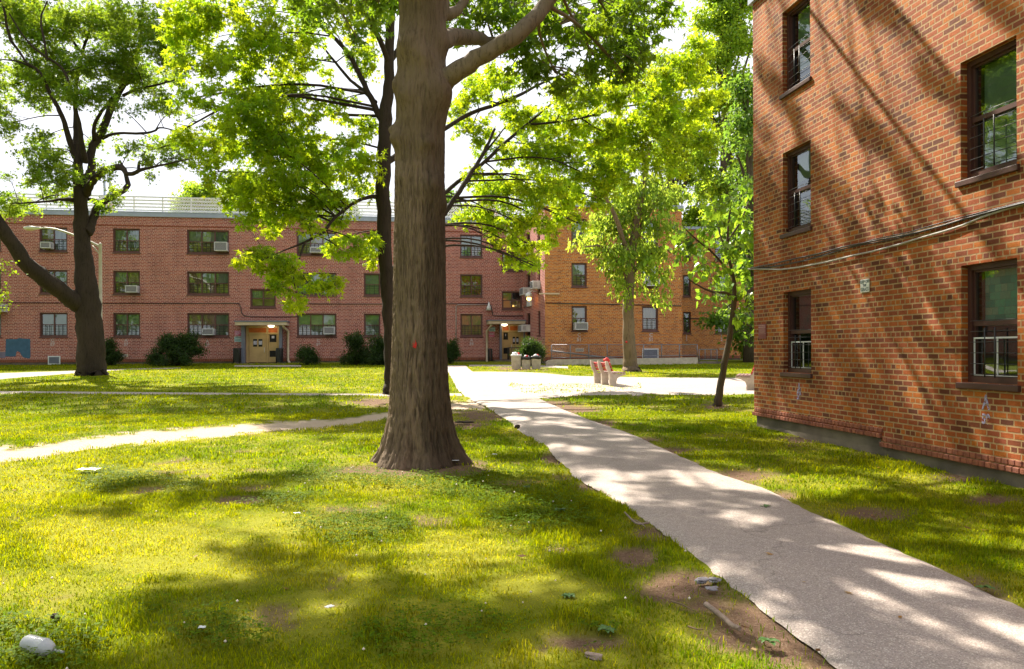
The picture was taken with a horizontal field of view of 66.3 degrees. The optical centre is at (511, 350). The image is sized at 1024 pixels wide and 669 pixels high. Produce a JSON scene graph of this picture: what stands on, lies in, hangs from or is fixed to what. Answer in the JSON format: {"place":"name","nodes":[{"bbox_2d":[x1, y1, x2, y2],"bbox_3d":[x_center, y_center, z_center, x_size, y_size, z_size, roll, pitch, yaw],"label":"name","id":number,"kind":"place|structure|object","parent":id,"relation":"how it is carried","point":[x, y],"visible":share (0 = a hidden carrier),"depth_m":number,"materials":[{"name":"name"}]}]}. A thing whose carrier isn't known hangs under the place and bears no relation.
{"place":"outdoors","nodes":[
{"label":"outdoors","id":0,"kind":"place"},
{"bbox_2d":[0,368,171,378],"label":"path","id":1,"kind":"structure","parent":0,"point":[14,375],"depth_m":38.52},
{"bbox_2d":[0,391,461,395],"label":"path","id":2,"kind":"structure","parent":0,"point":[310,394],"depth_m":24.58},
{"bbox_2d":[234,365,300,366],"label":"pavement","id":3,"kind":"structure","parent":0,"point":[268,365],"depth_m":46.65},
{"bbox_2d":[0,0,752,217],"label":"sky","id":4,"kind":"structure","parent":0,"point":[458,154],"materials":[{"name":"white"}]},
{"bbox_2d":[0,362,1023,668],"bbox_3d":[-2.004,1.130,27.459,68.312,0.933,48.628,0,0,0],"label":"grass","id":5,"kind":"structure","parent":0,"point":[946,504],"depth_m":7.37,"materials":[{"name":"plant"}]},
{"bbox_2d":[75,467,99,469],"bbox_3d":[-5.322,1.489,9.860,0.260,0.018,0.161,0,0,0],"label":"paper scrap","id":6,"kind":"object","parent":5,"relation":"on","point":[92,468],"visible":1,"depth_m":9.85,"materials":[{"name":"paper"}]},
{"bbox_2d":[0,360,1023,668],"bbox_3d":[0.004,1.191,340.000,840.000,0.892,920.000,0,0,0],"label":"ground","id":7,"kind":"structure","parent":0,"point":[718,628],"depth_m":6.21,"materials":[{"name":"plant"}]},
{"bbox_2d":[0,258,27,313],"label":"tree","id":8,"kind":"object","parent":7,"relation":"on","point":[3,294],"visible":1,"depth_m":22.51,"materials":[{"name":"green plant"}]},
{"bbox_2d":[19,634,64,656],"bbox_3d":[-2.418,1.529,4.048,0.234,0.107,0.100,0,0,14],"label":"plastic bottle","id":9,"kind":"object","parent":7,"relation":"on","point":[31,640],"visible":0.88,"depth_m":4.03,"materials":[{"name":"grey"}]},
{"bbox_2d":[50,613,59,621],"bbox_3d":[-2.678,1.565,4.597,0.052,0.050,0.042,0,0,0],"label":"pine cone","id":10,"kind":"object","parent":7,"relation":"on","point":[53,616],"visible":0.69,"depth_m":4.58,"materials":[{"name":"brown plant"}]},
{"bbox_2d":[23,226,101,316],"bbox_3d":[-22.006,-2.479,38.500,3.937,7.248,0.390,0,0,0],"label":"street lamp","id":11,"kind":"object","parent":7,"relation":"on","point":[30,228],"visible":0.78,"depth_m":38.45,"materials":[{"name":"metal"}]},
{"bbox_2d":[0,0,210,375],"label":"oak tree","id":12,"kind":"object","parent":7,"relation":"on","point":[31,21],"visible":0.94,"depth_m":36.25,"materials":[{"name":"green plant"}]},
{"bbox_2d":[99,177,112,208],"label":"chimney","id":13,"kind":"object","parent":7,"relation":"on","point":[104,185],"visible":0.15,"depth_m":149.84,"materials":[{"name":"metal"}]},
{"bbox_2d":[105,333,126,365],"bbox_3d":[-24.630,0.004,48.044,2.026,2.188,1.633,0,0,0],"label":"shrub","id":14,"kind":"object","parent":7,"relation":"on","point":[113,356],"visible":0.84,"depth_m":47.80,"materials":[{"name":"green plant"}]},
{"bbox_2d":[143,326,209,366],"bbox_3d":[-20.236,-0.155,47.208,3.446,2.881,2.788,0,0,26],"label":"shrub","id":15,"kind":"object","parent":7,"relation":"on","point":[173,348],"visible":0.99,"depth_m":46.99,"materials":[{"name":"green plant"}]},
{"bbox_2d":[165,175,236,213],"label":"tree","id":16,"kind":"object","parent":7,"relation":"on","point":[192,189],"visible":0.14,"depth_m":88.28,"materials":[{"name":"green plant"}]},
{"bbox_2d":[219,167,260,213],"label":"tree","id":17,"kind":"object","parent":7,"relation":"on","point":[245,170],"visible":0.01,"depth_m":92.99,"materials":[{"name":"green plant"}]},
{"bbox_2d":[294,344,322,364],"bbox_3d":[-12.520,0.367,48.045,1.789,1.597,1.570,0,0,-42],"label":"shrub","id":18,"kind":"object","parent":7,"relation":"on","point":[309,355],"visible":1,"depth_m":47.83,"materials":[{"name":"green plant"}]},
{"bbox_2d":[308,184,362,215],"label":"tree","id":19,"kind":"object","parent":7,"relation":"on","point":[349,203],"depth_m":96.07,"materials":[{"name":"green plant"}]},
{"bbox_2d":[336,329,369,364],"bbox_3d":[-9.578,-0.076,48.070,2.343,2.512,1.864,0,0,15],"label":"shrub","id":20,"kind":"object","parent":7,"relation":"on","point":[355,346],"visible":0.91,"depth_m":47.81,"materials":[{"name":"green plant"}]},
{"bbox_2d":[0,409,741,668],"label":"clover","id":21,"kind":"object","parent":7,"relation":"on","point":[413,631],"depth_m":5.81,"materials":[{"name":"plant"}]},
{"bbox_2d":[357,332,384,364],"bbox_3d":[-8.235,0.043,47.452,1.906,2.419,2.210,0,0,-38],"label":"shrub","id":22,"kind":"object","parent":7,"relation":"on","point":[376,354],"visible":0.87,"depth_m":47.19,"materials":[{"name":"green plant"}]},
{"bbox_2d":[0,193,744,364],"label":"apartment building","id":23,"kind":"structure","parent":7,"relation":"on","point":[177,269],"depth_m":50.80,"materials":[{"name":"brick"}]},
{"bbox_2d":[0,304,7,311],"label":"air conditioner","id":24,"kind":"object","parent":23,"relation":"attached to","point":[2,310],"visible":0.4,"depth_m":48.90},
{"bbox_2d":[40,242,53,248],"bbox_3d":[-29.339,-6.605,49.507,0.614,0.399,0.610,0,0,-8],"label":"air conditioner","id":25,"kind":"object","parent":23,"relation":"attached to","point":[46,245],"visible":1,"depth_m":49.24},
{"bbox_2d":[38,270,66,294],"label":"window","id":26,"kind":"structure","parent":23,"relation":"in","point":[61,274],"depth_m":49.93,"materials":[{"name":"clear glass"}]},
{"bbox_2d":[38,227,67,252],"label":"window","id":27,"kind":"structure","parent":23,"relation":"in","point":[59,239],"depth_m":49.90,"materials":[{"name":"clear glass"}]},
{"bbox_2d":[39,313,67,337],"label":"window","id":28,"kind":"structure","parent":23,"relation":"in","point":[47,320],"depth_m":49.88,"materials":[{"name":"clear glass"}]},
{"bbox_2d":[112,271,140,295],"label":"window","id":29,"kind":"structure","parent":23,"relation":"in","point":[129,277],"depth_m":50.53,"materials":[{"name":"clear glass"}]},
{"bbox_2d":[112,228,140,253],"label":"window","id":30,"kind":"structure","parent":23,"relation":"in","point":[131,236],"depth_m":50.52,"materials":[{"name":"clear glass"}]},
{"bbox_2d":[113,313,140,337],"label":"window","id":31,"kind":"structure","parent":23,"relation":"in","point":[121,321],"depth_m":50.52,"materials":[{"name":"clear glass"}]},
{"bbox_2d":[125,285,139,292],"bbox_3d":[-24.304,-3.904,50.249,0.737,0.450,0.610,0,0,-8],"label":"air conditioner","id":32,"kind":"object","parent":23,"relation":"attached to","point":[132,288],"visible":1,"depth_m":49.97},
{"bbox_2d":[186,271,229,295],"bbox_3d":[-19.808,-4.328,51.269,2.725,1.594,0.505,0,0,-8],"label":"window","id":33,"kind":"structure","parent":23,"relation":"in","point":[197,278],"depth_m":51.23,"materials":[{"name":"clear glass"}]},
{"bbox_2d":[186,230,229,254],"bbox_3d":[-19.818,-7.021,51.269,2.725,1.621,0.505,0,0,-8],"label":"window","id":34,"kind":"structure","parent":23,"relation":"in","point":[203,236],"depth_m":51.21,"materials":[{"name":"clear glass"}]},
{"bbox_2d":[202,329,214,334],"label":"air conditioner","id":35,"kind":"object","parent":23,"relation":"attached to","point":[208,331],"visible":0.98,"depth_m":50.65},
{"bbox_2d":[188,313,229,337],"bbox_3d":[-19.799,-1.609,51.269,2.725,1.621,0.505,0,0,-8],"label":"window","id":36,"kind":"structure","parent":23,"relation":"in","point":[196,321],"depth_m":51.28,"materials":[{"name":"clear glass"}]},
{"bbox_2d":[214,242,228,251],"bbox_3d":[-18.905,-6.725,51.048,0.814,0.577,0.610,0,0,-8],"label":"air conditioner","id":37,"kind":"object","parent":23,"relation":"attached to","point":[221,246],"visible":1,"depth_m":50.77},
{"bbox_2d":[233,348,241,362],"bbox_3d":[-17.729,0.365,50.758,0.409,1.017,1.160,0,0,-8],"label":"handrail","id":38,"kind":"object","parent":23,"relation":"on","point":[236,354],"visible":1,"depth_m":50.23,"materials":[{"name":"black metal"}]},
{"bbox_2d":[249,334,265,361],"bbox_3d":[-16.707,-0.131,51.535,1.076,1.844,0.140,0,0,-8],"label":"door","id":39,"kind":"structure","parent":23,"relation":"in","point":[257,342],"depth_m":51.56,"materials":[{"name":"beige paint"}]},
{"bbox_2d":[249,289,276,308],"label":"window","id":40,"kind":"structure","parent":23,"relation":"in","point":[257,293],"depth_m":51.69,"materials":[{"name":"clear glass"}]},
{"bbox_2d":[276,348,283,362],"bbox_3d":[-15.137,0.368,51.141,0.359,1.024,1.160,0,0,-8],"label":"handrail","id":41,"kind":"object","parent":23,"relation":"on","point":[279,354],"visible":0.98,"depth_m":50.62,"materials":[{"name":"black metal"}]},
{"bbox_2d":[310,247,321,253],"bbox_3d":[-12.974,-6.612,51.924,0.731,0.360,0.610,0,0,-8],"label":"air conditioner","id":42,"kind":"object","parent":23,"relation":"attached to","point":[313,250],"visible":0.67,"depth_m":51.64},
{"bbox_2d":[296,313,336,337],"bbox_3d":[-12.991,-1.632,52.275,2.662,1.621,0.505,0,0,-8],"label":"window","id":43,"kind":"structure","parent":23,"relation":"in","point":[316,321],"depth_m":52.27,"materials":[{"name":"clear glass"}]},
{"bbox_2d":[297,232,335,256],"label":"window","id":44,"kind":"structure","parent":23,"relation":"in","point":[299,238],"depth_m":52.18,"materials":[{"name":"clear glass"}]},
{"bbox_2d":[297,273,336,296],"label":"window","id":45,"kind":"structure","parent":23,"relation":"in","point":[333,274],"depth_m":52.22,"materials":[{"name":"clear glass"}]},
{"bbox_2d":[323,327,334,333],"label":"air conditioner","id":46,"kind":"object","parent":23,"relation":"attached to","point":[328,330],"visible":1,"depth_m":51.75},
{"bbox_2d":[363,314,379,337],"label":"window","id":47,"kind":"structure","parent":23,"relation":"in","point":[371,321],"depth_m":52.83,"materials":[{"name":"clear glass"}]},
{"bbox_2d":[363,273,380,296],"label":"window","id":48,"kind":"structure","parent":23,"relation":"in","point":[371,280],"depth_m":52.83,"materials":[{"name":"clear glass"}]},
{"bbox_2d":[459,235,482,258],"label":"window","id":49,"kind":"structure","parent":23,"relation":"in","point":[465,251],"depth_m":53.76,"materials":[{"name":"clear glass"}]},
{"bbox_2d":[460,274,482,297],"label":"window","id":50,"kind":"structure","parent":23,"relation":"in","point":[470,284],"depth_m":53.78,"materials":[{"name":"clear glass"}]},
{"bbox_2d":[460,314,483,337],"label":"window","id":51,"kind":"structure","parent":23,"relation":"in","point":[467,321],"depth_m":53.78,"materials":[{"name":"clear glass"}]},
{"bbox_2d":[501,291,522,309],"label":"window","id":52,"kind":"structure","parent":23,"relation":"in","point":[515,296],"depth_m":54.12,"materials":[{"name":"clear glass"}]},
{"bbox_2d":[501,253,522,271],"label":"window","id":53,"kind":"structure","parent":23,"relation":"in","point":[509,270],"depth_m":54.04,"materials":[{"name":"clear glass"}]},
{"bbox_2d":[507,347,519,359],"bbox_3d":[0.236,0.391,53.411,1.074,1.180,1.160,0,0,-8],"label":"handrail","id":54,"kind":"object","parent":23,"relation":"on","point":[508,353],"visible":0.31,"depth_m":53.08,"materials":[{"name":"black metal"}]},
{"bbox_2d":[510,332,520,358],"bbox_3d":[0.258,-0.328,54.040,0.771,1.839,0.140,0,0,-8],"label":"door","id":55,"kind":"structure","parent":23,"relation":"in","point":[515,337],"depth_m":54.07,"materials":[{"name":"beige paint"}]},
{"bbox_2d":[518,325,529,331],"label":"air conditioner","id":56,"kind":"object","parent":23,"relation":"attached to","point":[523,328],"visible":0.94,"depth_m":52.15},
{"bbox_2d":[519,287,529,295],"bbox_3d":[0.938,-3.933,52.666,0.660,0.487,1.119,0,0,-11],"label":"air conditioner","id":57,"kind":"object","parent":23,"relation":"attached to","point":[523,291],"visible":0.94,"depth_m":52.13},
{"bbox_2d":[526,313,530,336],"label":"window","id":58,"kind":"structure","parent":23,"relation":"in","point":[528,313],"depth_m":53.29,"materials":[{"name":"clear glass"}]},
{"bbox_2d":[530,281,539,289],"bbox_3d":[1.544,-4.119,49.680,0.660,0.498,0.762,0,0,-11],"label":"air conditioner","id":59,"kind":"object","parent":23,"relation":"attached to","point":[534,285],"visible":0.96,"depth_m":49.31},
{"bbox_2d":[571,219,585,244],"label":"window","id":60,"kind":"structure","parent":23,"relation":"in","point":[582,220],"depth_m":48.60,"materials":[{"name":"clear glass"}]},
{"bbox_2d":[571,306,587,331],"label":"window","id":61,"kind":"structure","parent":23,"relation":"in","point":[585,307],"depth_m":48.62,"materials":[{"name":"clear glass"}]},
{"bbox_2d":[571,263,587,287],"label":"window","id":62,"kind":"structure","parent":23,"relation":"in","point":[577,269],"depth_m":48.68,"materials":[{"name":"clear glass"}]},
{"bbox_2d":[573,322,587,329],"bbox_3d":[4.234,-1.477,48.379,0.810,0.452,0.610,0,0,-8],"label":"air conditioner","id":63,"kind":"object","parent":23,"relation":"attached to","point":[580,325],"visible":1,"depth_m":48.09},
{"bbox_2d":[641,306,658,331],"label":"window","id":64,"kind":"structure","parent":23,"relation":"in","point":[648,312],"depth_m":49.41,"materials":[{"name":"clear glass"}]},
{"bbox_2d":[642,279,659,286],"bbox_3d":[8.682,-4.222,49.037,0.958,0.450,0.610,0,0,-8],"label":"air conditioner","id":65,"kind":"object","parent":23,"relation":"attached to","point":[649,284],"visible":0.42,"depth_m":48.76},
{"bbox_2d":[682,275,691,297],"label":"window","id":66,"kind":"structure","parent":23,"relation":"in","point":[685,277],"depth_m":57.17,"materials":[{"name":"clear glass"}]},
{"bbox_2d":[683,312,691,333],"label":"window","id":67,"kind":"structure","parent":23,"relation":"in","point":[685,314],"depth_m":57.19,"materials":[{"name":"clear glass"}]},
{"bbox_2d":[714,239,723,260],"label":"window","id":68,"kind":"structure","parent":23,"relation":"in","point":[715,239],"depth_m":57.52,"materials":[{"name":"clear glass"}]},
{"bbox_2d":[151,0,731,394],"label":"maple tree","id":69,"kind":"object","parent":7,"relation":"on","point":[266,144],"visible":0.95,"depth_m":24.36,"materials":[{"name":"green plant"}]},
{"bbox_2d":[445,187,461,217],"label":"tree","id":70,"kind":"object","parent":7,"relation":"on","point":[449,198],"visible":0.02,"depth_m":91.19,"materials":[{"name":"green plant"}]},
{"bbox_2d":[447,333,463,363],"bbox_3d":[-3.866,0.005,48.488,1.618,2.116,1.801,0,0,-37],"label":"shrub","id":71,"kind":"object","parent":7,"relation":"on","point":[453,352],"visible":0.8,"depth_m":48.27,"materials":[{"name":"green plant"}]},
{"bbox_2d":[455,421,473,422],"bbox_3d":[-0.945,1.438,15.687,0.403,0.051,0.164,0,0,-3],"label":"bark piece","id":72,"kind":"object","parent":7,"relation":"on","point":[464,421],"visible":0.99,"depth_m":15.64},
{"bbox_2d":[279,0,687,470],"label":"tree","id":73,"kind":"object","parent":7,"relation":"on","point":[420,433],"visible":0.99,"depth_m":10.54,"materials":[{"name":"green plant"}]},
{"bbox_2d":[488,348,492,361],"bbox_3d":[-1.504,0.427,53.154,0.234,1.092,1.160,0,0,-8],"label":"handrail","id":74,"kind":"object","parent":7,"relation":"on","point":[490,357],"visible":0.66,"depth_m":52.91,"materials":[{"name":"black metal"}]},
{"bbox_2d":[7,400,990,650],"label":"leaf litter","id":75,"kind":"object","parent":7,"relation":"on","point":[816,649],"visible":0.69,"depth_m":8.15,"materials":[{"name":"brown plant"}]},
{"bbox_2d":[511,352,521,368],"bbox_3d":[0.227,0.541,41.761,0.588,0.910,0.587,0,0,0],"label":"litter bin","id":76,"kind":"object","parent":7,"relation":"on","point":[516,359],"visible":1,"depth_m":41.52,"materials":[{"name":"concrete"}]},
{"bbox_2d":[521,355,530,368],"bbox_3d":[0.753,0.621,41.719,0.550,0.748,0.552,0,0,0],"label":"litter bin","id":77,"kind":"object","parent":7,"relation":"on","point":[526,361],"visible":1,"depth_m":41.49,"materials":[{"name":"concrete"}]},
{"bbox_2d":[509,336,546,365],"bbox_3d":[0.940,0.159,45.588,2.296,2.227,1.984,0,0,0],"label":"shrub","id":78,"kind":"object","parent":7,"relation":"on","point":[531,347],"visible":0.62,"depth_m":45.22,"materials":[{"name":"green plant"}]},
{"bbox_2d":[531,354,540,368],"bbox_3d":[1.282,0.593,41.680,0.569,0.803,0.565,0,0,0],"label":"litter bin","id":79,"kind":"object","parent":7,"relation":"on","point":[536,361],"visible":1,"depth_m":41.44,"materials":[{"name":"concrete"}]},
{"bbox_2d":[530,175,587,207],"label":"tree","id":80,"kind":"object","parent":7,"relation":"on","point":[567,189],"visible":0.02,"depth_m":84.03,"materials":[{"name":"green plant"}]},
{"bbox_2d":[562,592,574,597],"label":"weed","id":81,"kind":"object","parent":7,"relation":"on","point":[569,594],"visible":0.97,"depth_m":4.96,"materials":[{"name":"green plant"}]},
{"bbox_2d":[584,651,602,659],"bbox_3d":[0.418,1.564,4.015,0.116,0.024,0.062,0,0,40],"label":"wood chip","id":82,"kind":"object","parent":7,"relation":"on","point":[591,655],"visible":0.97,"depth_m":4.00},
{"bbox_2d":[598,624,616,632],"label":"weed","id":83,"kind":"object","parent":7,"relation":"on","point":[611,629],"visible":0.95,"depth_m":4.36,"materials":[{"name":"green plant"}]},
{"bbox_2d":[588,128,637,203],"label":"tree","id":84,"kind":"object","parent":7,"relation":"on","point":[607,162],"visible":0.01,"depth_m":73.94,"materials":[{"name":"green plant"}]},
{"bbox_2d":[565,146,696,371],"bbox_3d":[5.847,-4.322,38.764,6.537,11.980,4.184,0,0,0],"label":"willow like tree","id":85,"kind":"object","parent":7,"relation":"on","point":[646,200],"visible":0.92,"depth_m":38.49,"materials":[{"name":"green plant"}]},
{"bbox_2d":[546,357,720,364],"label":"access ramp","id":86,"kind":"structure","parent":7,"relation":"on","point":[654,361],"depth_m":47.02,"materials":[{"name":"concrete"}]},
{"bbox_2d":[550,344,697,359],"bbox_3d":[6.754,0.131,47.212,9.063,0.980,0.579,0,0,-8],"label":"metal railing","id":87,"kind":"object","parent":86,"relation":"on","point":[609,356],"visible":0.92,"depth_m":46.86,"materials":[{"name":"metal"}]},
{"bbox_2d":[699,349,717,361],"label":"fence gate","id":88,"kind":"structure","parent":86,"relation":"on","point":[707,355],"depth_m":47.54,"materials":[{"name":"metal"}]},
{"bbox_2d":[624,512,649,526],"bbox_3d":[1.091,1.521,7.064,0.119,0.031,0.553,0,0,-18],"label":"stick","id":89,"kind":"object","parent":7,"relation":"on","point":[633,521],"visible":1,"depth_m":6.90,"materials":[{"name":"brown wood"}]},
{"bbox_2d":[631,47,719,226],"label":"tree","id":90,"kind":"object","parent":7,"relation":"on","point":[690,217],"visible":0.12,"depth_m":66.86,"materials":[{"name":"green plant"}]},
{"bbox_2d":[671,600,693,610],"bbox_3d":[1.034,1.542,4.738,0.027,0.014,0.204,0,0,-29],"label":"stick","id":91,"kind":"object","parent":7,"relation":"on","point":[672,601],"visible":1,"depth_m":4.76,"materials":[{"name":"wood"}]},
{"bbox_2d":[694,577,709,583],"bbox_3d":[1.272,1.547,5.263,0.101,0.041,0.074,0,0,-11],"label":"stone","id":92,"kind":"object","parent":7,"relation":"on","point":[701,580],"visible":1,"depth_m":5.25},
{"bbox_2d":[665,178,753,406],"bbox_3d":[5.406,-1.327,19.590,3.158,5.792,2.491,0,0,0],"label":"catalpa tree","id":93,"kind":"object","parent":7,"relation":"on","point":[729,251],"visible":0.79,"depth_m":19.39,"materials":[{"name":"green plant"}]},
{"bbox_2d":[705,586,718,590],"bbox_3d":[1.295,1.544,5.086,0.090,0.031,0.071,0,0,40],"label":"stone","id":94,"kind":"object","parent":7,"relation":"on","point":[712,588],"visible":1,"depth_m":5.08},
{"bbox_2d":[673,0,752,225],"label":"tree","id":95,"kind":"object","parent":7,"relation":"on","point":[725,22],"visible":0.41,"depth_m":60.32,"materials":[{"name":"green plant"}]},
{"bbox_2d":[708,577,721,582],"bbox_3d":[1.367,1.549,5.285,0.091,0.041,0.069,0,0,17],"label":"stone","id":96,"kind":"object","parent":7,"relation":"on","point":[715,579],"visible":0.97,"depth_m":5.27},
{"bbox_2d":[687,68,753,361],"bbox_3d":[15.304,-8.466,50.164,6.588,18.644,6.492,0,0,-40],"label":"tree","id":97,"kind":"object","parent":7,"relation":"on","point":[741,120],"visible":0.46,"depth_m":49.57,"materials":[{"name":"green plant"}]},
{"bbox_2d":[703,601,740,630],"bbox_3d":[1.208,1.534,4.527,0.043,0.036,0.422,0,0,-11],"label":"stick","id":98,"kind":"object","parent":7,"relation":"on","point":[720,615],"visible":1,"depth_m":4.51,"materials":[{"name":"brown wood"}]},
{"bbox_2d":[758,636,779,645],"bbox_3d":[1.368,1.544,4.176,0.118,0.025,0.098,0,0,16],"label":"weed","id":99,"kind":"object","parent":7,"relation":"on","point":[763,639],"visible":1,"depth_m":4.18,"materials":[{"name":"green plant"}]},
{"bbox_2d":[748,0,1023,487],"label":"brick building","id":100,"kind":"structure","parent":7,"relation":"on","point":[888,148],"depth_m":10.80,"materials":[{"name":"brick"}]},
{"bbox_2d":[758,324,765,338],"bbox_3d":[4.678,-0.351,14.663,0.016,0.273,0.302,0,0,-8],"label":"sign","id":101,"kind":"object","parent":100,"relation":"attached to","point":[761,331],"visible":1,"depth_m":14.66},
{"bbox_2d":[779,143,811,238],"bbox_3d":[5.067,-2.729,13.456,0.495,1.509,1.038,0,0,-8],"label":"window","id":102,"kind":"structure","parent":100,"relation":"in","point":[799,160],"depth_m":13.83,"materials":[{"name":"brown paint"}]},
{"bbox_2d":[779,0,811,99],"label":"window","id":103,"kind":"structure","parent":100,"relation":"in","point":[798,18],"depth_m":13.77,"materials":[{"name":"brown paint"}]},
{"bbox_2d":[780,289,812,377],"bbox_3d":[5.076,-0.279,13.456,0.495,1.485,1.038,0,0,-8],"label":"window","id":104,"kind":"structure","parent":100,"relation":"in","point":[799,302],"depth_m":13.82,"materials":[{"name":"glass"}]},
{"bbox_2d":[860,279,869,292],"bbox_3d":[5.152,-0.942,11.449,0.015,0.190,0.236,0,0,-8],"label":"sign","id":105,"kind":"object","parent":100,"relation":"attached to","point":[864,285],"visible":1,"depth_m":11.44,"materials":[{"name":"metal"}]},
{"bbox_2d":[955,39,1019,187],"bbox_3d":[5.709,-2.731,9.120,0.495,1.509,0.969,0,0,-8],"label":"window","id":106,"kind":"structure","parent":100,"relation":"in","point":[991,77],"depth_m":9.28,"materials":[{"name":"brown paint"}]},
{"bbox_2d":[956,259,1020,391],"bbox_3d":[5.717,-0.282,9.120,0.495,1.485,0.969,0,0,-8],"label":"window","id":107,"kind":"structure","parent":100,"relation":"in","point":[992,287],"depth_m":9.36,"materials":[{"name":"glass"}]},
{"bbox_2d":[975,584,995,589],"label":"weed","id":108,"kind":"object","parent":7,"relation":"on","point":[987,586],"visible":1,"depth_m":5.08,"materials":[{"name":"green plant"}]},
{"bbox_2d":[469,365,567,367],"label":"pavement","id":109,"kind":"structure","parent":0,"point":[521,365],"depth_m":45.43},
{"bbox_2d":[464,372,753,397],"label":"pavement","id":110,"kind":"structure","parent":0,"point":[677,386],"depth_m":28.04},
{"bbox_2d":[590,360,625,385],"bbox_3d":[3.452,0.816,28.402,0.743,0.869,2.040,0,0,-11],"label":"park bench","id":111,"kind":"object","parent":110,"relation":"on","point":[605,374],"visible":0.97,"depth_m":28.31,"materials":[{"name":"concrete"}]},
{"bbox_2d":[735,366,753,389],"bbox_3d":[7.896,0.853,26.198,0.743,0.869,2.040,0,0,19],"label":"park bench","id":112,"kind":"object","parent":110,"relation":"on","point":[748,378],"visible":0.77,"depth_m":25.27,"materials":[{"name":"concrete"}]},
{"bbox_2d":[448,365,1023,668],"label":"path","id":113,"kind":"structure","parent":0,"point":[731,531],"depth_m":5.71,"materials":[{"name":"concrete"}]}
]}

